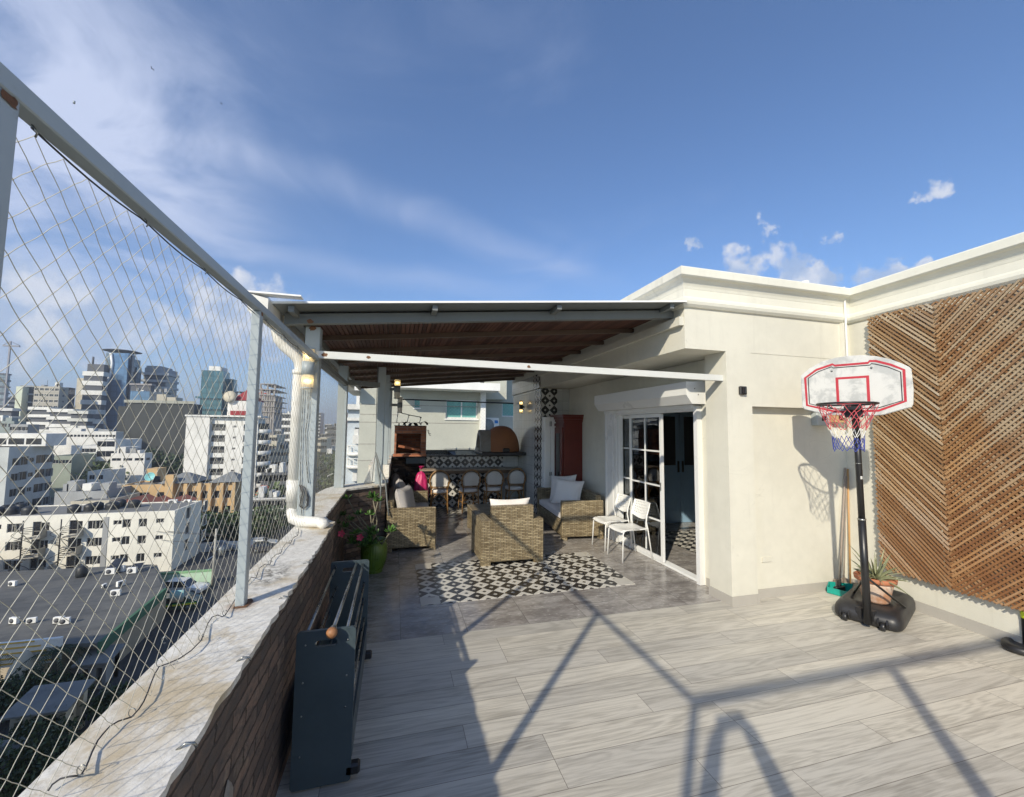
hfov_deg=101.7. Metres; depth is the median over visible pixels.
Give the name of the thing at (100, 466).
tree
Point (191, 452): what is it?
apartment tower
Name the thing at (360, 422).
safety net
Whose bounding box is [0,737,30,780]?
shed
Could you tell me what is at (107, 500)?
house
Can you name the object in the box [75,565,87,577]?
water tank
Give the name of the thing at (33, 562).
window
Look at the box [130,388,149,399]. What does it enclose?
office building
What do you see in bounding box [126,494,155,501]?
red roof house
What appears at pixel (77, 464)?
house
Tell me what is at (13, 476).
window
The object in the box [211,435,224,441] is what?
window
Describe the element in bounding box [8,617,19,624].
ac unit
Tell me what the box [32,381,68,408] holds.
apartment tower
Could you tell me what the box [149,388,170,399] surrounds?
office building
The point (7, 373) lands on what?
tower crane
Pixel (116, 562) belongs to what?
rooftop solar panel
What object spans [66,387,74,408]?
office building
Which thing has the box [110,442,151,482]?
house
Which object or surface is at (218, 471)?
window
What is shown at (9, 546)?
window
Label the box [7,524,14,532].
window
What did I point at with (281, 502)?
window
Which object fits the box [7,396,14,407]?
distant building
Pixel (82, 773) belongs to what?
cable
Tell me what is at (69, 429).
warehouse
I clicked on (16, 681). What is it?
tree
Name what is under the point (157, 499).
red roof house
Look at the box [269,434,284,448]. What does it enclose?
apartment house
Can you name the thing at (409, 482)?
garbage bag
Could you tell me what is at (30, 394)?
office building
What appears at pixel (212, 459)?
window
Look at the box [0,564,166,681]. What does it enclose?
flat roofed hall
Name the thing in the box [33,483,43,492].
window
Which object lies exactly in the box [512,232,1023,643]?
wall
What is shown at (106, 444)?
window
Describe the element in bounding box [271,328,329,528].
downpipe
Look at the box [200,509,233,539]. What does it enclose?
tree
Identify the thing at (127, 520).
window
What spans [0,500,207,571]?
apartment house
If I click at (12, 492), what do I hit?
window
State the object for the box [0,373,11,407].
apartment tower
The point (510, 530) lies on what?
wicker armchair
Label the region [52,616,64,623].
ac unit
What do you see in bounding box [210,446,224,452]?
window
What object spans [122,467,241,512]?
apartment row
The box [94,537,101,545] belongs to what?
window
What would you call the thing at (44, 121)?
fence frame
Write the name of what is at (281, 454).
apartment house
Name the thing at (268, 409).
unfinished building
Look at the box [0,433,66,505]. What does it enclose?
office block
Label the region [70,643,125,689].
shed
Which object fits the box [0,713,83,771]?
tree
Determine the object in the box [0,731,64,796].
tree
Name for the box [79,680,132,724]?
tree
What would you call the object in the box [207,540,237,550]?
street car
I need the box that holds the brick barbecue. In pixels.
[393,421,430,456]
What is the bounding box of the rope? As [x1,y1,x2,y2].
[371,364,388,515]
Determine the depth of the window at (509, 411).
24.39 m
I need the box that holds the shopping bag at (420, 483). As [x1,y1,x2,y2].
[414,466,428,495]
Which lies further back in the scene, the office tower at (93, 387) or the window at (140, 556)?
the office tower at (93, 387)
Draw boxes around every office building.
[20,385,34,421]
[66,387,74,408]
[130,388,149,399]
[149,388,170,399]
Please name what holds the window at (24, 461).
in the office block at (23, 471)
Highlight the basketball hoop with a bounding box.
[801,355,915,631]
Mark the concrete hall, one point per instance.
(128, 420)
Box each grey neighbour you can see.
[348,382,499,482]
[480,380,512,429]
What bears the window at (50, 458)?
in the office block at (23, 471)
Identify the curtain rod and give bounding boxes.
[403,399,513,403]
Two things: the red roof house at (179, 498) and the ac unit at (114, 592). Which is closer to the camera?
the ac unit at (114, 592)
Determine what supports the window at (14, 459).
in the office block at (23, 471)
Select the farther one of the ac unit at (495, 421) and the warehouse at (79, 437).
the warehouse at (79, 437)
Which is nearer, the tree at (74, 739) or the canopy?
the canopy
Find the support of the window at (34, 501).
in the office block at (23, 471)
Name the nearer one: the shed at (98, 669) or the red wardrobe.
the red wardrobe
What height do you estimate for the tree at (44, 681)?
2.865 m
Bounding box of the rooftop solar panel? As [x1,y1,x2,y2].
[103,558,143,573]
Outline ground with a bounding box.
[49,432,324,504]
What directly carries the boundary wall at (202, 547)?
on the road
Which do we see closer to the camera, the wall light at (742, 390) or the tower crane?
the wall light at (742, 390)
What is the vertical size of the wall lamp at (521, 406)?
0.300 m
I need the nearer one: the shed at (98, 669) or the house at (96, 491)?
the shed at (98, 669)
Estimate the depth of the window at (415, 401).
21.66 m
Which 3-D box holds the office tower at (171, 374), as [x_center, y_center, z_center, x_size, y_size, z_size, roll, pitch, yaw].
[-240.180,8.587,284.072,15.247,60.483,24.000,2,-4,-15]
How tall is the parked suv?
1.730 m
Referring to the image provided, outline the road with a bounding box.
[0,469,333,796]
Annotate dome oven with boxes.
[475,426,525,455]
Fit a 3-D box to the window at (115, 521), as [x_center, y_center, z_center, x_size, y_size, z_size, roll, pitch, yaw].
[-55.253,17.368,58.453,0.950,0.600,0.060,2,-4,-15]
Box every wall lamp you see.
[301,347,314,388]
[390,379,400,398]
[391,397,402,412]
[519,400,524,412]
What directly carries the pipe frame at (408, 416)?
on the brick barbecue
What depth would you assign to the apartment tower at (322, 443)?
211.08 m
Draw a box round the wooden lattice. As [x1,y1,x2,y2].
[867,279,1023,611]
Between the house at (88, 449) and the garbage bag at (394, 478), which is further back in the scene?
the house at (88, 449)
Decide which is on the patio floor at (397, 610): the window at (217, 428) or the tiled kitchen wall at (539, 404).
the tiled kitchen wall at (539, 404)
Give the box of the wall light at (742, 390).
[739,386,746,394]
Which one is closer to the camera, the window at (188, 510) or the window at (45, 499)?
the window at (188, 510)
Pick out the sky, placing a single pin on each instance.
(352, 150)
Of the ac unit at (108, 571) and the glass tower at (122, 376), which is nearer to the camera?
the ac unit at (108, 571)
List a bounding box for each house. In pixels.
[0,415,25,432]
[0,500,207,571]
[10,424,39,432]
[49,453,95,497]
[54,475,141,504]
[70,492,139,504]
[81,445,95,452]
[87,468,125,483]
[95,439,141,466]
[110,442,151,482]
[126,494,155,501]
[143,495,171,501]
[164,494,197,501]
[268,442,288,467]
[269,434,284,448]
[281,411,290,443]
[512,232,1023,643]
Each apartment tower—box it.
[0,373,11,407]
[0,408,21,419]
[14,386,28,420]
[26,407,58,430]
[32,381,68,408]
[45,409,80,427]
[66,410,95,427]
[183,390,271,497]
[275,429,283,434]
[317,438,330,466]
[318,413,323,437]
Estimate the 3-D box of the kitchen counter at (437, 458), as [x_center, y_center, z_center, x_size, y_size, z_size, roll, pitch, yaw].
[-1.322,1.874,9.885,2.960,1.270,0.720,2,-4,-15]
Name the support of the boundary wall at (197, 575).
on the road
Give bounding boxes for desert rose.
[337,491,396,573]
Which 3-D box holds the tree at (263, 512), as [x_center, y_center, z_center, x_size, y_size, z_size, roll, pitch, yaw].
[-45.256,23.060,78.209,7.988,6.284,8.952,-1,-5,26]
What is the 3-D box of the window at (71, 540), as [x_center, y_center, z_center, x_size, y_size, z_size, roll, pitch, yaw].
[-60.054,19.958,56.932,0.900,1.900,0.060,2,-4,-15]
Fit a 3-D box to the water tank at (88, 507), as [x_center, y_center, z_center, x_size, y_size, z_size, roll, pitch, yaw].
[-60.700,15.826,59.995,1.442,1.500,1.406,2,-4,-15]
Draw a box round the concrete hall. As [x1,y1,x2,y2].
[116,394,202,472]
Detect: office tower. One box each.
[75,357,109,428]
[141,366,178,396]
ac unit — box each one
[8,581,17,586]
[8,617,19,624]
[26,617,37,623]
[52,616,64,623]
[58,617,70,624]
[105,568,115,574]
[110,589,121,596]
[116,580,125,587]
[117,565,125,571]
[126,567,137,573]
[168,499,177,502]
[485,418,498,429]
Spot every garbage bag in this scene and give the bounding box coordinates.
[389,468,399,487]
[403,473,413,490]
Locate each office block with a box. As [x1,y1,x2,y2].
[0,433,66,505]
[327,424,346,445]
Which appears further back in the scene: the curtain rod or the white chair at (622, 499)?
the curtain rod
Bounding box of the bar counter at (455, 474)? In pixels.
[419,466,521,506]
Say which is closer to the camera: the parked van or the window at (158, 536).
the parked van
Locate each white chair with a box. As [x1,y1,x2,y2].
[592,493,632,551]
[607,499,652,562]
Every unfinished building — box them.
[129,383,155,391]
[259,383,286,456]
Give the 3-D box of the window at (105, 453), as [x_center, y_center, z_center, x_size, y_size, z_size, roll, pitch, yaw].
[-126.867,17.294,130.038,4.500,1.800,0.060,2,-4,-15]
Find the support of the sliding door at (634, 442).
in the wall at (750, 480)
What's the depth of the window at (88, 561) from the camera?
57.27 m
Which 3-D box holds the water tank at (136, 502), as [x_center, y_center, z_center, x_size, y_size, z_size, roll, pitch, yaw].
[-57.277,16.099,63.221,1.545,1.500,1.506,2,-4,-15]
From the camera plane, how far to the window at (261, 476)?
104.21 m
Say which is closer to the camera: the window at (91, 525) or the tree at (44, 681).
the tree at (44, 681)
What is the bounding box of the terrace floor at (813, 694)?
[276,591,1023,796]
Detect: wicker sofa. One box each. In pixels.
[386,478,436,552]
[537,475,603,540]
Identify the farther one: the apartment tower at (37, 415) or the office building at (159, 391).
the office building at (159, 391)
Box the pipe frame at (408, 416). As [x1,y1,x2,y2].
[396,413,421,423]
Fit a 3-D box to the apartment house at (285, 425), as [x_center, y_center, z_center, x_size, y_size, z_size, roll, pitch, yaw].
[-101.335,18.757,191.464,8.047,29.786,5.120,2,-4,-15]
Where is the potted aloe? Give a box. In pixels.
[850,546,912,604]
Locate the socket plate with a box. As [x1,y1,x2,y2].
[762,557,771,561]
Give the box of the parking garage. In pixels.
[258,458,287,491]
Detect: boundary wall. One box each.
[160,569,211,584]
[199,540,262,551]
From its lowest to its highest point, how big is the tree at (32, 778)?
2.429 m
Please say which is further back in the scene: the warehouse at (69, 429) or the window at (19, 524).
the warehouse at (69, 429)
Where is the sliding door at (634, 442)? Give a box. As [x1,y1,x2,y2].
[605,406,704,585]
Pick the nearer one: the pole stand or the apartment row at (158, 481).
the pole stand
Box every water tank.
[4,506,19,514]
[15,503,27,511]
[21,506,37,514]
[67,504,81,512]
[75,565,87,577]
[83,503,97,511]
[94,501,103,509]
[105,501,119,509]
[117,499,126,506]
[128,499,140,507]
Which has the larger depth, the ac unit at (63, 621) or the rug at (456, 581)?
the ac unit at (63, 621)
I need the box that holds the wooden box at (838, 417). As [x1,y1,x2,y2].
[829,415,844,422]
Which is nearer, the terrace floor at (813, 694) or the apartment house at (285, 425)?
the terrace floor at (813, 694)
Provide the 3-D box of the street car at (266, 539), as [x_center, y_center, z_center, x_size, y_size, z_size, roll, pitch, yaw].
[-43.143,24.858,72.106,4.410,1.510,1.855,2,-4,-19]
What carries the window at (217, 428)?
in the apartment tower at (191, 452)
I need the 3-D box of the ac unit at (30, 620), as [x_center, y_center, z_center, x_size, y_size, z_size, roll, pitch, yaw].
[-42.140,19.490,36.542,0.648,0.504,0.262,3,-5,-25]
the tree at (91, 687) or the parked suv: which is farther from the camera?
the parked suv
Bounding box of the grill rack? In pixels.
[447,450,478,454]
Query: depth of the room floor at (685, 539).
6.90 m
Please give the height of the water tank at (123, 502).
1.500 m
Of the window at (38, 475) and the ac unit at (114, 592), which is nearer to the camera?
the ac unit at (114, 592)
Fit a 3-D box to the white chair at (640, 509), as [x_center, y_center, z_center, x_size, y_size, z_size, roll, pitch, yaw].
[1.681,1.867,5.958,0.498,0.781,0.429,2,-4,-17]
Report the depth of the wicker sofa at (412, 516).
6.16 m
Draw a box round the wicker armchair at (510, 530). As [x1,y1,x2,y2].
[471,497,542,566]
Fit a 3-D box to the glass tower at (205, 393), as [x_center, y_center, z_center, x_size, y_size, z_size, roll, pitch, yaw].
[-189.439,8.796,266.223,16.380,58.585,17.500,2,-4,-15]
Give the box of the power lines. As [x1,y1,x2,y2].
[156,531,220,543]
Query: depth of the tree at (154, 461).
169.73 m
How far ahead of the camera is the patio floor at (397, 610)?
4.48 m
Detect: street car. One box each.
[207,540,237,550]
[250,541,276,552]
[251,537,277,542]
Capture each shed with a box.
[0,679,95,741]
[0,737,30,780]
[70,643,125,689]
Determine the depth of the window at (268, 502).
84.71 m
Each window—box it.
[4,561,13,569]
[5,542,15,550]
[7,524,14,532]
[9,488,17,496]
[11,473,18,480]
[12,458,20,465]
[15,486,24,495]
[15,523,21,531]
[18,456,27,464]
[18,471,26,479]
[30,558,37,569]
[31,539,40,553]
[32,497,42,505]
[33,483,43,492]
[33,521,41,535]
[34,469,44,477]
[36,454,46,463]
[39,559,45,566]
[40,540,47,548]
[42,482,50,490]
[42,522,49,530]
[43,468,52,476]
[43,496,49,504]
[47,454,53,462]
[67,556,74,567]
[68,538,75,551]
[69,520,77,533]
[85,556,91,564]
[87,538,93,545]
[88,520,96,528]
[92,556,99,563]
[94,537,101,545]
[95,520,102,528]
[96,451,113,456]
[97,442,114,446]
[114,520,121,524]
[120,554,127,561]
[121,536,129,544]
[123,519,130,527]
[136,553,144,561]
[138,535,145,543]
[139,518,146,526]
[155,535,162,539]
[179,491,196,497]
[186,508,189,518]
[209,468,222,475]
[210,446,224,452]
[210,457,223,463]
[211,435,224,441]
[212,424,225,430]
[253,501,262,508]
[259,475,268,481]
[263,501,271,508]
[277,501,285,508]
[414,400,419,407]
[446,399,476,418]
[502,402,512,416]
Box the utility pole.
[208,529,223,586]
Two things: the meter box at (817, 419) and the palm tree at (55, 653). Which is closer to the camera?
the meter box at (817, 419)
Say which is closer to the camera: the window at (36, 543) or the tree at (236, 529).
the window at (36, 543)
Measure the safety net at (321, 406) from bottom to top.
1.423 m
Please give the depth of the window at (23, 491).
94.77 m
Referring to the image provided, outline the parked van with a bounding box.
[165,591,201,610]
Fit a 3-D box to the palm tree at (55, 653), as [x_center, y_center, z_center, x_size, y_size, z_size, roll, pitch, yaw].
[-35.343,21.077,32.327,4.839,3.508,4.440,2,-4,-15]
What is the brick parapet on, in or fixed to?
on the apartment block
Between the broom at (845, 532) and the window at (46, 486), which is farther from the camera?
the window at (46, 486)
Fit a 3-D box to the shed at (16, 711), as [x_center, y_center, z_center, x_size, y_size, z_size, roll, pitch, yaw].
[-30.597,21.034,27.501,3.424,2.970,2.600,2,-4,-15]
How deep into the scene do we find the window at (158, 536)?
59.60 m
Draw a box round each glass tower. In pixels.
[102,349,142,430]
[195,366,236,417]
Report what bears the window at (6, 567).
in the apartment house at (15, 549)
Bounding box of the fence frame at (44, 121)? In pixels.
[0,62,347,607]
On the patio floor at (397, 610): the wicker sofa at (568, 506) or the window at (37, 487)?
the wicker sofa at (568, 506)
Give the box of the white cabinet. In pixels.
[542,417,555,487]
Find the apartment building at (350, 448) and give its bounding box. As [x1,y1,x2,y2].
[345,396,359,483]
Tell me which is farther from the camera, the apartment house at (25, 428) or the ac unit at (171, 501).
the apartment house at (25, 428)
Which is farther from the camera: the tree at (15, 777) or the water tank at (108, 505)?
the water tank at (108, 505)
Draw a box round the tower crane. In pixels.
[3,341,20,407]
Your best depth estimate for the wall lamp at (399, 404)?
8.47 m
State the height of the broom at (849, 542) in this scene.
1.352 m
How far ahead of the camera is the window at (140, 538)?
59.05 m
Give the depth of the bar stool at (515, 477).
9.41 m
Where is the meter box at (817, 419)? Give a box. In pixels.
[811,412,829,425]
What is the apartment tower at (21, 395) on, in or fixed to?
on the ground
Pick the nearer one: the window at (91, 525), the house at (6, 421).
the window at (91, 525)
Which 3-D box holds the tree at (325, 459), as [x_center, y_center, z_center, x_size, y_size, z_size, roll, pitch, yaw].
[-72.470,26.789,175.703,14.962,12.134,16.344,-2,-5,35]
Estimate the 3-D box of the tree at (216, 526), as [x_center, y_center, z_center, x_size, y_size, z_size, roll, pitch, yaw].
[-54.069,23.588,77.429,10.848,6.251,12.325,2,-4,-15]
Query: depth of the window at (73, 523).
57.09 m
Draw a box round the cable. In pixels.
[47,529,298,790]
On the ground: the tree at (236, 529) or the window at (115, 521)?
the tree at (236, 529)
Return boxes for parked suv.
[164,577,209,593]
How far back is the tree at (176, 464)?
169.89 m
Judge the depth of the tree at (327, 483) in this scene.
117.37 m
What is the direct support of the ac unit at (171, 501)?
on the apartment house at (15, 549)
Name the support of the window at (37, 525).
in the apartment house at (15, 549)
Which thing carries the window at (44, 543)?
in the apartment house at (15, 549)
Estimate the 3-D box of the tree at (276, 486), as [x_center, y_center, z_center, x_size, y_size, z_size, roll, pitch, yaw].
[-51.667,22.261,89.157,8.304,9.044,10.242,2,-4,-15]
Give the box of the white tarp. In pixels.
[364,458,375,483]
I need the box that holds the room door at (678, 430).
[663,412,694,522]
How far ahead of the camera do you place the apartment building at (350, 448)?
55.82 m
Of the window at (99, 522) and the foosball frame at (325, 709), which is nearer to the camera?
the foosball frame at (325, 709)
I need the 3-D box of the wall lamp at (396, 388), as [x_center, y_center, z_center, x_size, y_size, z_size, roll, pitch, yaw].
[-1.797,-0.145,6.402,0.175,0.300,0.093,-1,-4,22]
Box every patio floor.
[343,517,719,643]
[603,522,708,593]
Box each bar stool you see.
[428,470,450,513]
[458,469,480,512]
[482,469,503,503]
[504,468,525,499]
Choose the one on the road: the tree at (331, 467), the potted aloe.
the tree at (331, 467)
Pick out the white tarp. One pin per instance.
(369, 478)
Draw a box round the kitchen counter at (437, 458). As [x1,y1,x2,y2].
[392,450,518,481]
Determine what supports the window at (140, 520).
in the apartment house at (15, 549)
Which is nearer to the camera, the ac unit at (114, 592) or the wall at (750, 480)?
the wall at (750, 480)
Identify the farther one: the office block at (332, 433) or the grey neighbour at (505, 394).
the office block at (332, 433)
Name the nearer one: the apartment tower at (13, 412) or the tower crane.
the apartment tower at (13, 412)
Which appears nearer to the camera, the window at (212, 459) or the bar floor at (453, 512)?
the bar floor at (453, 512)
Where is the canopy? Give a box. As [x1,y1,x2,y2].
[247,290,722,526]
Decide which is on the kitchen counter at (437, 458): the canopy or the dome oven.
the dome oven
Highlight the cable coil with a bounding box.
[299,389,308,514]
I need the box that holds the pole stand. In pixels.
[1000,495,1023,655]
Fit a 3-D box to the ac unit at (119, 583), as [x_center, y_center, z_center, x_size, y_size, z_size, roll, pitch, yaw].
[-42.412,20.069,45.186,0.308,0.598,0.770,0,-4,14]
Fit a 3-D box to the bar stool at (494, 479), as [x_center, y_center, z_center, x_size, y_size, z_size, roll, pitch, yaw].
[-0.437,2.024,9.396,0.492,0.920,0.464,2,-4,-12]
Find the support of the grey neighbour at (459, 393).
on the ground
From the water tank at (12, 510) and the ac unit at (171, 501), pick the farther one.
the ac unit at (171, 501)
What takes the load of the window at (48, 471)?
in the office block at (23, 471)
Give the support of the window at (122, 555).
in the apartment house at (15, 549)
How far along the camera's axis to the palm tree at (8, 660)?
31.74 m
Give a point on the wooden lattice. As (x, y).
(885, 487)
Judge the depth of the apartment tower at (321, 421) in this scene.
388.64 m
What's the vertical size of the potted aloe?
0.541 m
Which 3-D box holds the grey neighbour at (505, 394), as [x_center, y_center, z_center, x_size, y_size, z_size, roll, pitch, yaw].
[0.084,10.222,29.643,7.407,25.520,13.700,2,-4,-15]
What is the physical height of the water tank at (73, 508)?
1.500 m
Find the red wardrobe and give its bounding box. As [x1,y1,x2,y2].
[550,414,583,480]
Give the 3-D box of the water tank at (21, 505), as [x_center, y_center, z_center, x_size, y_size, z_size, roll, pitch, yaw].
[-70.081,15.685,59.468,1.236,1.500,1.205,2,-4,-15]
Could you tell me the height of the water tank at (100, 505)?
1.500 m
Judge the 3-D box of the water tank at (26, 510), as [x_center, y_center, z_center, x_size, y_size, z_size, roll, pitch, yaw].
[-66.643,15.581,57.521,1.545,1.500,1.506,2,-4,-15]
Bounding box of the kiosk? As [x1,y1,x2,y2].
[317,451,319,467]
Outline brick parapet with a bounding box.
[18,455,422,796]
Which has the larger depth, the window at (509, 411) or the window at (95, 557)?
the window at (95, 557)
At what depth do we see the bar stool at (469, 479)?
8.99 m
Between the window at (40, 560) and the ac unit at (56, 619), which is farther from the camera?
the window at (40, 560)
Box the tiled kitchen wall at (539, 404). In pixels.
[512,374,568,513]
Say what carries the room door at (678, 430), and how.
in the wall at (750, 480)
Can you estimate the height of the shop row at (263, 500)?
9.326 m
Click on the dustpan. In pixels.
(832, 590)
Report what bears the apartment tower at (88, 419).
on the ground
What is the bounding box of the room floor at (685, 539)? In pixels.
[665,530,695,553]
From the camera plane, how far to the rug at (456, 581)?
5.04 m
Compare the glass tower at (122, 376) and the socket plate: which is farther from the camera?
the glass tower at (122, 376)
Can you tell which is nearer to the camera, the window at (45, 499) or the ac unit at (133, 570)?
the ac unit at (133, 570)
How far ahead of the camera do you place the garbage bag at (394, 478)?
8.73 m
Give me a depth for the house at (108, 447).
130.37 m
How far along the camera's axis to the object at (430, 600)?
4.34 m
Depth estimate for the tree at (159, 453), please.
175.03 m
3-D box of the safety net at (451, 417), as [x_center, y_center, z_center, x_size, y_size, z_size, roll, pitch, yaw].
[-1.458,0.597,10.290,3.028,1.580,0.006,2,-4,-15]
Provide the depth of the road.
44.46 m
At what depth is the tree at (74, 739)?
24.59 m
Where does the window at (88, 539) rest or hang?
in the apartment house at (15, 549)
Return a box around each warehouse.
[39,423,123,455]
[49,425,100,430]
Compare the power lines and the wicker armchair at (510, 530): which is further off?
the power lines
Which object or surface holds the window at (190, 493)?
in the apartment row at (158, 481)
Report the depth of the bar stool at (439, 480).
8.81 m
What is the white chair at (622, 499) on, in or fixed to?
on the patio floor at (397, 610)
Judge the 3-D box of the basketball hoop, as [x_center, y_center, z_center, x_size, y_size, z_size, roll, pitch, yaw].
[3.381,0.872,4.071,0.815,2.527,1.599,-3,-5,39]
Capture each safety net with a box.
[0,136,344,796]
[347,369,375,484]
[391,389,511,449]
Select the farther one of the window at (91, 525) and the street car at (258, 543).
the street car at (258, 543)
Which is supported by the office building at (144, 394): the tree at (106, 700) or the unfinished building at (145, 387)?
the unfinished building at (145, 387)
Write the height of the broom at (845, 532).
1.264 m
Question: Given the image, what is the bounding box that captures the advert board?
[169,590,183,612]
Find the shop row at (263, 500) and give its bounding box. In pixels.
[252,483,289,525]
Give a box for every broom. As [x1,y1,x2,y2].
[833,468,845,590]
[843,476,847,585]
[847,469,853,583]
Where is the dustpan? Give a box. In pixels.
[827,578,852,595]
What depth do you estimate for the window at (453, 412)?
22.26 m
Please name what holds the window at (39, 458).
in the office block at (23, 471)
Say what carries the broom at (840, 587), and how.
on the terrace floor at (813, 694)
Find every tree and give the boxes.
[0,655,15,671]
[0,663,57,722]
[0,665,72,713]
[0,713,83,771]
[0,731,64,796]
[9,644,90,679]
[10,730,82,794]
[35,733,79,776]
[52,669,100,692]
[75,458,128,482]
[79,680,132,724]
[145,444,170,466]
[151,455,160,467]
[155,452,183,473]
[200,507,238,539]
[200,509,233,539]
[206,509,253,540]
[228,506,275,538]
[251,504,293,536]
[253,481,285,497]
[316,461,345,476]
[316,467,345,492]
[318,449,345,465]
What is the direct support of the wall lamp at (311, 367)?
attached to the canopy
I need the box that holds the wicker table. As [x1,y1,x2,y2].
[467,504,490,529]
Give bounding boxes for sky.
[0,0,1023,428]
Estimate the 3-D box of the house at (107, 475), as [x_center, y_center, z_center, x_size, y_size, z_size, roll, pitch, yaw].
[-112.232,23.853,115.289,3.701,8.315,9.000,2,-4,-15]
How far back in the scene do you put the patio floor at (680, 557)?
5.99 m
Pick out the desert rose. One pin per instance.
(373, 546)
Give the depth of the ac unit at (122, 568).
49.58 m
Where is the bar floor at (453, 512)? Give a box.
[436,506,466,518]
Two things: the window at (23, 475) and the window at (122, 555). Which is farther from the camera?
the window at (23, 475)
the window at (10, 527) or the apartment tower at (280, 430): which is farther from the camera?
the apartment tower at (280, 430)
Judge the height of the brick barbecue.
0.769 m
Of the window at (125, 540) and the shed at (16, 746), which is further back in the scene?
the window at (125, 540)
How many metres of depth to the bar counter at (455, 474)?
9.60 m
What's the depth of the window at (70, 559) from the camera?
56.76 m
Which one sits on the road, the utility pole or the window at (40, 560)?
the utility pole
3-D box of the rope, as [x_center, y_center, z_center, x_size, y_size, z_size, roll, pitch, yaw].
[-1.907,0.580,6.140,0.323,2.234,0.129,-3,-6,41]
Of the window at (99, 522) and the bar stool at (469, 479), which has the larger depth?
the window at (99, 522)
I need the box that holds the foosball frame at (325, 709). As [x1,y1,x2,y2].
[289,559,371,791]

